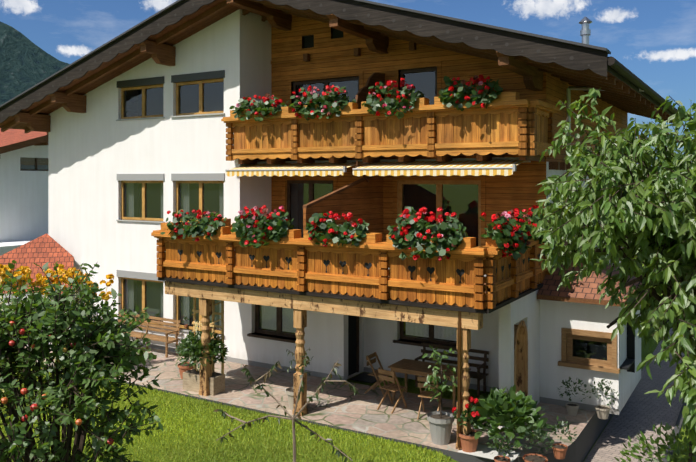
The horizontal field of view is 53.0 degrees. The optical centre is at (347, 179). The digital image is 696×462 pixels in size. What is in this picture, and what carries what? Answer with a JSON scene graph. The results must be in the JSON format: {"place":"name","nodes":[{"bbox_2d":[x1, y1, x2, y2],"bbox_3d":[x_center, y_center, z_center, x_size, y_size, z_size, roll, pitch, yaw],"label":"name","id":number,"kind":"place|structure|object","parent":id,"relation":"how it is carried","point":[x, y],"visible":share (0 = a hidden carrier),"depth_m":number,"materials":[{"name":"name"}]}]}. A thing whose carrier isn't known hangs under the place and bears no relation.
{"place":"outdoors","nodes":[
{"label":"outdoors","id":0,"kind":"place"},
{"bbox_2d":[0,240,31,255],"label":"neighbour terrace","id":1,"kind":"structure","parent":0,"point":[5,247],"depth_m":31.53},
{"bbox_2d":[0,21,68,104],"bbox_3d":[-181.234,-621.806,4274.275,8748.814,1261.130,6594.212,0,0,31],"label":"mountain ridge","id":2,"kind":"structure","parent":0,"point":[26,63],"depth_m":5073.06,"materials":[{"name":"green plant"}]},
{"bbox_2d":[23,347,612,461],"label":"patio pavement","id":3,"kind":"structure","parent":0,"point":[343,406],"depth_m":15.00,"materials":[{"name":"beige stone"}]},
{"bbox_2d":[118,312,180,357],"bbox_3d":[-5.908,4.444,20.086,2.500,0.955,0.527,0,0,31],"label":"garden bench","id":4,"kind":"object","parent":3,"relation":"on","point":[166,339],"visible":0.6,"depth_m":19.90,"materials":[{"name":"brown wood"}]},
{"bbox_2d":[175,338,192,378],"bbox_3d":[-3.990,4.421,17.302,0.588,1.000,0.668,0,0,-15],"label":"potted plant","id":5,"kind":"object","parent":3,"relation":"on","point":[183,368],"visible":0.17,"depth_m":17.19,"materials":[{"name":"brown"}]},
{"bbox_2d":[183,297,224,395],"bbox_3d":[-3.365,3.821,16.291,0.962,2.200,0.400,0,0,31],"label":"planter trellis","id":6,"kind":"object","parent":3,"relation":"on","point":[191,379],"visible":0.58,"depth_m":16.20,"materials":[{"name":"brown wood"}]},
{"bbox_2d":[177,321,228,370],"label":"tomato plants","id":7,"kind":"object","parent":6,"relation":"on","point":[192,346],"visible":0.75,"depth_m":16.08,"materials":[{"name":"green plant"}]},
{"bbox_2d":[199,298,211,395],"bbox_3d":[-3.257,3.811,15.994,0.230,2.220,0.230,0,0,31],"label":"carved post","id":8,"kind":"object","parent":3,"relation":"on","point":[205,313],"visible":0.81,"depth_m":15.91,"materials":[{"name":"brown wood"}]},
{"bbox_2d":[286,387,292,410],"bbox_3d":[-1.109,4.711,14.949,0.445,0.420,0.445,0,0,31],"label":"beige pot","id":9,"kind":"object","parent":3,"relation":"on","point":[289,392],"visible":0.23,"depth_m":14.83,"materials":[{"name":"beige ceramic"}]},
{"bbox_2d":[286,346,312,375],"bbox_3d":[-1.075,3.983,14.962,0.563,1.117,0.584,0,0,-30],"label":"potted tree","id":10,"kind":"object","parent":9,"relation":"on","point":[295,361],"visible":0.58,"depth_m":14.87,"materials":[{"name":"green plant"}]},
{"bbox_2d":[292,309,307,415],"bbox_3d":[-1.005,3.811,14.655,0.230,2.220,0.230,0,0,31],"label":"carved post","id":11,"kind":"object","parent":3,"relation":"on","point":[299,320],"visible":0.83,"depth_m":14.58,"materials":[{"name":"brown wood"}]},
{"bbox_2d":[48,9,627,428],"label":"house walls","id":12,"kind":"structure","parent":3,"relation":"on","point":[95,149],"depth_m":19.58,"materials":[{"name":"white paint"}]},
{"bbox_2d":[0,233,74,345],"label":"annex roof","id":13,"kind":"structure","parent":12,"relation":"attached to","point":[41,251],"depth_m":21.58,"materials":[{"name":"red tile"}]},
{"bbox_2d":[129,309,211,330],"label":"potted plants","id":14,"kind":"object","parent":12,"relation":"attached to","point":[185,325],"visible":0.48,"depth_m":19.80,"materials":[{"name":"green plant"}]},
{"bbox_2d":[116,28,485,375],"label":"house windows","id":15,"kind":"structure","parent":12,"relation":"in","point":[202,94],"depth_m":19.28,"materials":[{"name":"black glass"}]},
{"bbox_2d":[165,278,482,329],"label":"balcony beams","id":16,"kind":"structure","parent":12,"relation":"attached to","point":[442,317],"depth_m":14.08,"materials":[{"name":"brown wood"}]},
{"bbox_2d":[1,0,674,170],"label":"roof timbers","id":17,"kind":"object","parent":12,"relation":"on","point":[617,94],"visible":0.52,"depth_m":17.85,"materials":[{"name":"brown wood"}]},
{"bbox_2d":[0,0,687,129],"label":"roof slab","id":18,"kind":"structure","parent":17,"relation":"on","point":[572,55],"depth_m":15.72,"materials":[{"name":"brown wood"}]},
{"bbox_2d":[579,17,591,43],"bbox_3d":[7.074,-3.837,20.788,0.400,2.020,0.400,0,0,31],"label":"chimney pipe","id":19,"kind":"object","parent":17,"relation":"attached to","point":[585,31],"visible":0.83,"depth_m":20.68,"materials":[{"name":"silver metal"}]},
{"bbox_2d":[303,175,382,270],"bbox_3d":[-0.025,0.931,16.538,0.100,2.380,3.560,0,0,31],"label":"balcony screen","id":20,"kind":"object","parent":12,"relation":"attached to","point":[362,198],"visible":0.42,"depth_m":16.87,"materials":[{"name":"brown wood"}]},
{"bbox_2d":[151,218,551,313],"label":"balcony","id":21,"kind":"structure","parent":12,"relation":"attached to","point":[459,281],"depth_m":13.92,"materials":[{"name":"brown wood"}]},
{"bbox_2d":[160,74,553,260],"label":"balcony flowers","id":22,"kind":"object","parent":21,"relation":"on","point":[516,237],"visible":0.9,"depth_m":14.63,"materials":[{"name":"green plant"}]},
{"bbox_2d":[221,92,559,163],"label":"balcony","id":23,"kind":"structure","parent":12,"relation":"attached to","point":[497,128],"depth_m":16.00,"materials":[{"name":"brown wood"}]},
{"bbox_2d":[225,160,368,176],"bbox_3d":[-1.336,-0.281,17.865,3.670,0.415,1.240,0,0,31],"label":"awning","id":24,"kind":"object","parent":23,"relation":"attached to","point":[320,168],"visible":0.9,"depth_m":17.52,"materials":[{"name":"yellow fabric"}]},
{"bbox_2d":[355,72,384,140],"bbox_3d":[0.550,-1.699,17.407,0.060,2.080,1.480,0,0,31],"label":"balcony screen","id":25,"kind":"object","parent":23,"relation":"attached to","point":[363,92],"visible":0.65,"depth_m":17.30,"materials":[{"name":"brown wood"}]},
{"bbox_2d":[352,157,530,175],"bbox_3d":[2.068,-0.281,15.841,3.890,0.415,1.240,0,0,31],"label":"awning","id":26,"kind":"object","parent":23,"relation":"attached to","point":[505,166],"visible":0.9,"depth_m":15.49,"materials":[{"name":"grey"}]},
{"bbox_2d":[271,15,545,261],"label":"wood wall cladding","id":27,"kind":"structure","parent":12,"relation":"attached to","point":[519,188],"depth_m":17.96,"materials":[{"name":"brown wood"}]},
{"bbox_2d":[356,160,461,447],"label":"copper downpipes","id":28,"kind":"object","parent":12,"relation":"attached to","point":[458,370],"visible":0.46,"depth_m":12.65,"materials":[{"name":"brown metal"}]},
{"bbox_2d":[514,320,527,395],"bbox_3d":[3.423,3.896,14.303,0.272,2.050,0.920,0,0,31],"label":"arched door","id":29,"kind":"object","parent":12,"relation":"attached to","point":[520,357],"visible":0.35,"depth_m":14.58,"materials":[{"name":"brown wood"}]},
{"bbox_2d":[566,86,643,221],"bbox_3d":[6.166,1.258,16.790,1.784,7.126,0.099,0,0,31],"label":"downpipe","id":30,"kind":"object","parent":12,"relation":"attached to","point":[568,94],"visible":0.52,"depth_m":17.18,"materials":[{"name":"brown metal"}]},
{"bbox_2d":[364,352,391,395],"bbox_3d":[0.710,4.484,16.078,0.561,0.904,0.420,0,0,31],"label":"folding chair","id":31,"kind":"object","parent":3,"relation":"on","point":[375,373],"visible":0.6,"depth_m":16.01,"materials":[{"name":"brown wood"}]},
{"bbox_2d":[377,367,406,413],"bbox_3d":[0.949,4.484,14.991,0.420,0.904,0.561,0,0,41],"label":"folding chair","id":32,"kind":"object","parent":3,"relation":"on","point":[392,387],"visible":0.92,"depth_m":14.91,"materials":[{"name":"brown wood"}]},
{"bbox_2d":[417,375,440,419],"bbox_3d":[1.701,4.484,14.485,0.420,0.904,0.561,0,0,21],"label":"folding chair","id":33,"kind":"object","parent":3,"relation":"on","point":[424,394],"visible":0.62,"depth_m":14.36,"materials":[{"name":"brown wood"}]},
{"bbox_2d":[388,359,470,406],"bbox_3d":[1.800,4.546,15.488,1.650,0.750,0.800,0,0,31],"label":"terrace table","id":34,"kind":"object","parent":3,"relation":"on","point":[412,367],"visible":0.67,"depth_m":15.48,"materials":[{"name":"brown wood"}]},
{"bbox_2d":[427,411,453,444],"bbox_3d":[1.737,4.671,13.083,0.509,0.500,0.509,0,0,31],"label":"grey pot","id":35,"kind":"object","parent":3,"relation":"on","point":[440,429],"visible":0.96,"depth_m":12.93,"materials":[{"name":"grey ceramic"}]},
{"bbox_2d":[422,344,456,417],"bbox_3d":[1.723,3.760,13.028,0.708,1.422,0.677,0,0,31],"label":"potted tree","id":36,"kind":"object","parent":35,"relation":"on","point":[442,387],"visible":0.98,"depth_m":13.02,"materials":[{"name":"green plant"}]},
{"bbox_2d":[456,328,470,449],"bbox_3d":[2.124,3.811,12.795,0.230,2.220,0.230,0,0,31],"label":"carved post","id":37,"kind":"object","parent":3,"relation":"on","point":[465,356],"visible":0.69,"depth_m":12.71,"materials":[{"name":"brown wood"}]},
{"bbox_2d":[458,444,520,461],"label":"gravel strip","id":38,"kind":"object","parent":3,"relation":"on","point":[483,451],"visible":0.67,"depth_m":12.52,"materials":[{"name":"grey gravel"}]},
{"bbox_2d":[452,396,485,452],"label":"potted flowers","id":39,"kind":"object","parent":38,"relation":"on","point":[469,442],"visible":0.75,"depth_m":12.57,"materials":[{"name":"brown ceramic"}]},
{"bbox_2d":[486,434,517,461],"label":"pot plant","id":40,"kind":"object","parent":3,"relation":"on","point":[501,458],"visible":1,"depth_m":11.80,"materials":[{"name":"green plant"}]},
{"bbox_2d":[471,384,547,447],"bbox_3d":[2.931,4.243,12.981,1.438,0.937,2.070,0,0,6],"label":"shrub","id":41,"kind":"object","parent":3,"relation":"on","point":[511,411],"visible":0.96,"depth_m":12.48,"materials":[{"name":"green plant"}]},
{"bbox_2d":[519,424,553,461],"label":"pot plant","id":42,"kind":"object","parent":3,"relation":"on","point":[530,457],"visible":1,"depth_m":11.93,"materials":[{"name":"green plant"}]},
{"bbox_2d":[543,416,577,458],"bbox_3d":[3.763,4.576,12.362,0.594,0.690,0.557,0,0,31],"label":"pot plant","id":43,"kind":"object","parent":3,"relation":"on","point":[559,450],"visible":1,"depth_m":12.31,"materials":[{"name":"green plant"}]},
{"bbox_2d":[558,377,588,415],"bbox_3d":[4.680,4.540,14.580,0.659,0.761,0.656,0,0,31],"label":"pot plant","id":44,"kind":"object","parent":3,"relation":"on","point":[572,408],"visible":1,"depth_m":14.54,"materials":[{"name":"green plant"}]},
{"bbox_2d":[540,300,640,414],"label":"bay walls","id":45,"kind":"structure","parent":3,"relation":"on","point":[556,317],"depth_m":15.12,"materials":[{"name":"white paint"}]},
{"bbox_2d":[537,241,641,306],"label":"bay roof","id":46,"kind":"structure","parent":45,"relation":"on","point":[585,291],"depth_m":15.09,"materials":[{"name":"red tile"}]},
{"bbox_2d":[558,318,634,373],"bbox_3d":[5.367,3.646,15.276,1.540,1.210,1.120,0,0,31],"label":"bay window","id":47,"kind":"structure","parent":45,"relation":"in","point":[587,347],"depth_m":14.97,"materials":[{"name":"brown wood"}]},
{"bbox_2d":[589,379,619,418],"bbox_3d":[5.258,4.507,14.418,0.626,0.828,0.627,0,0,31],"label":"pot plant","id":48,"kind":"object","parent":3,"relation":"on","point":[602,411],"visible":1,"depth_m":14.36,"materials":[{"name":"green plant"}]},
{"bbox_2d":[0,264,688,461],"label":"lawn ground","id":49,"kind":"structure","parent":0,"point":[447,394],"depth_m":13.66,"materials":[{"name":"green plant"}]},
{"bbox_2d":[0,145,47,241],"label":"neighbour walls","id":50,"kind":"structure","parent":49,"relation":"on","point":[23,205],"depth_m":34.04,"materials":[{"name":"white paint"}]},
{"bbox_2d":[0,128,47,153],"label":"neighbour roof","id":51,"kind":"structure","parent":50,"relation":"on","point":[12,139],"depth_m":34.05,"materials":[{"name":"red tile"}]},
{"bbox_2d":[20,157,47,170],"bbox_3d":[-15.531,-0.854,34.779,0.080,0.850,1.850,0,0,31],"label":"neighbour window","id":52,"kind":"structure","parent":50,"relation":"in","point":[33,164],"depth_m":34.67,"materials":[{"name":"black glass"}]},
{"bbox_2d":[0,264,113,392],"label":"yellow flowers","id":53,"kind":"object","parent":49,"relation":"on","point":[68,273],"visible":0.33,"depth_m":17.06,"materials":[{"name":"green plant"}]},
{"bbox_2d":[0,260,162,461],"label":"bush","id":54,"kind":"object","parent":49,"relation":"on","point":[99,348],"visible":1,"depth_m":7.51,"materials":[{"name":"green plant"}]},
{"bbox_2d":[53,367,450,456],"bbox_3d":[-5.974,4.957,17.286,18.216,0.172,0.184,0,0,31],"label":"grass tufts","id":55,"kind":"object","parent":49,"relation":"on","point":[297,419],"depth_m":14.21,"materials":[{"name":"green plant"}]},
{"bbox_2d":[213,356,358,461],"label":"sapling tree","id":56,"kind":"object","parent":49,"relation":"on","point":[300,389],"visible":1,"depth_m":11.15,"materials":[{"name":"brown plant"}]},
{"bbox_2d":[350,372,378,382],"bbox_3d":[0.503,4.915,17.318,0.650,0.012,0.720,0,0,31],"label":"door mat","id":57,"kind":"object","parent":49,"relation":"on","point":[364,377],"depth_m":17.22,"materials":[{"name":"black rubber"}]},
{"bbox_2d":[415,342,488,397],"bbox_3d":[2.403,4.444,16.356,1.700,0.955,0.527,0,0,31],"label":"bench","id":58,"kind":"object","parent":49,"relation":"on","point":[478,375],"visible":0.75,"depth_m":16.24,"materials":[{"name":"brown wood"}]},
{"bbox_2d":[521,87,695,461],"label":"cherry tree","id":59,"kind":"object","parent":49,"relation":"on","point":[631,211],"visible":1,"depth_m":7.95,"materials":[{"name":"green plant"}]},
{"bbox_2d":[614,422,695,461],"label":"shrub","id":60,"kind":"object","parent":49,"relation":"on","point":[670,438],"visible":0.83,"depth_m":9.32,"materials":[{"name":"green plant"}]},
{"bbox_2d":[0,0,695,168],"label":"sky","id":61,"kind":"structure","parent":0,"point":[655,40],"materials":[{"name":"blue"}]},
{"bbox_2d":[584,328,695,461],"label":"path","id":62,"kind":"structure","parent":0,"point":[642,411],"depth_m":16.18,"materials":[{"name":"grey stone"}]}
]}

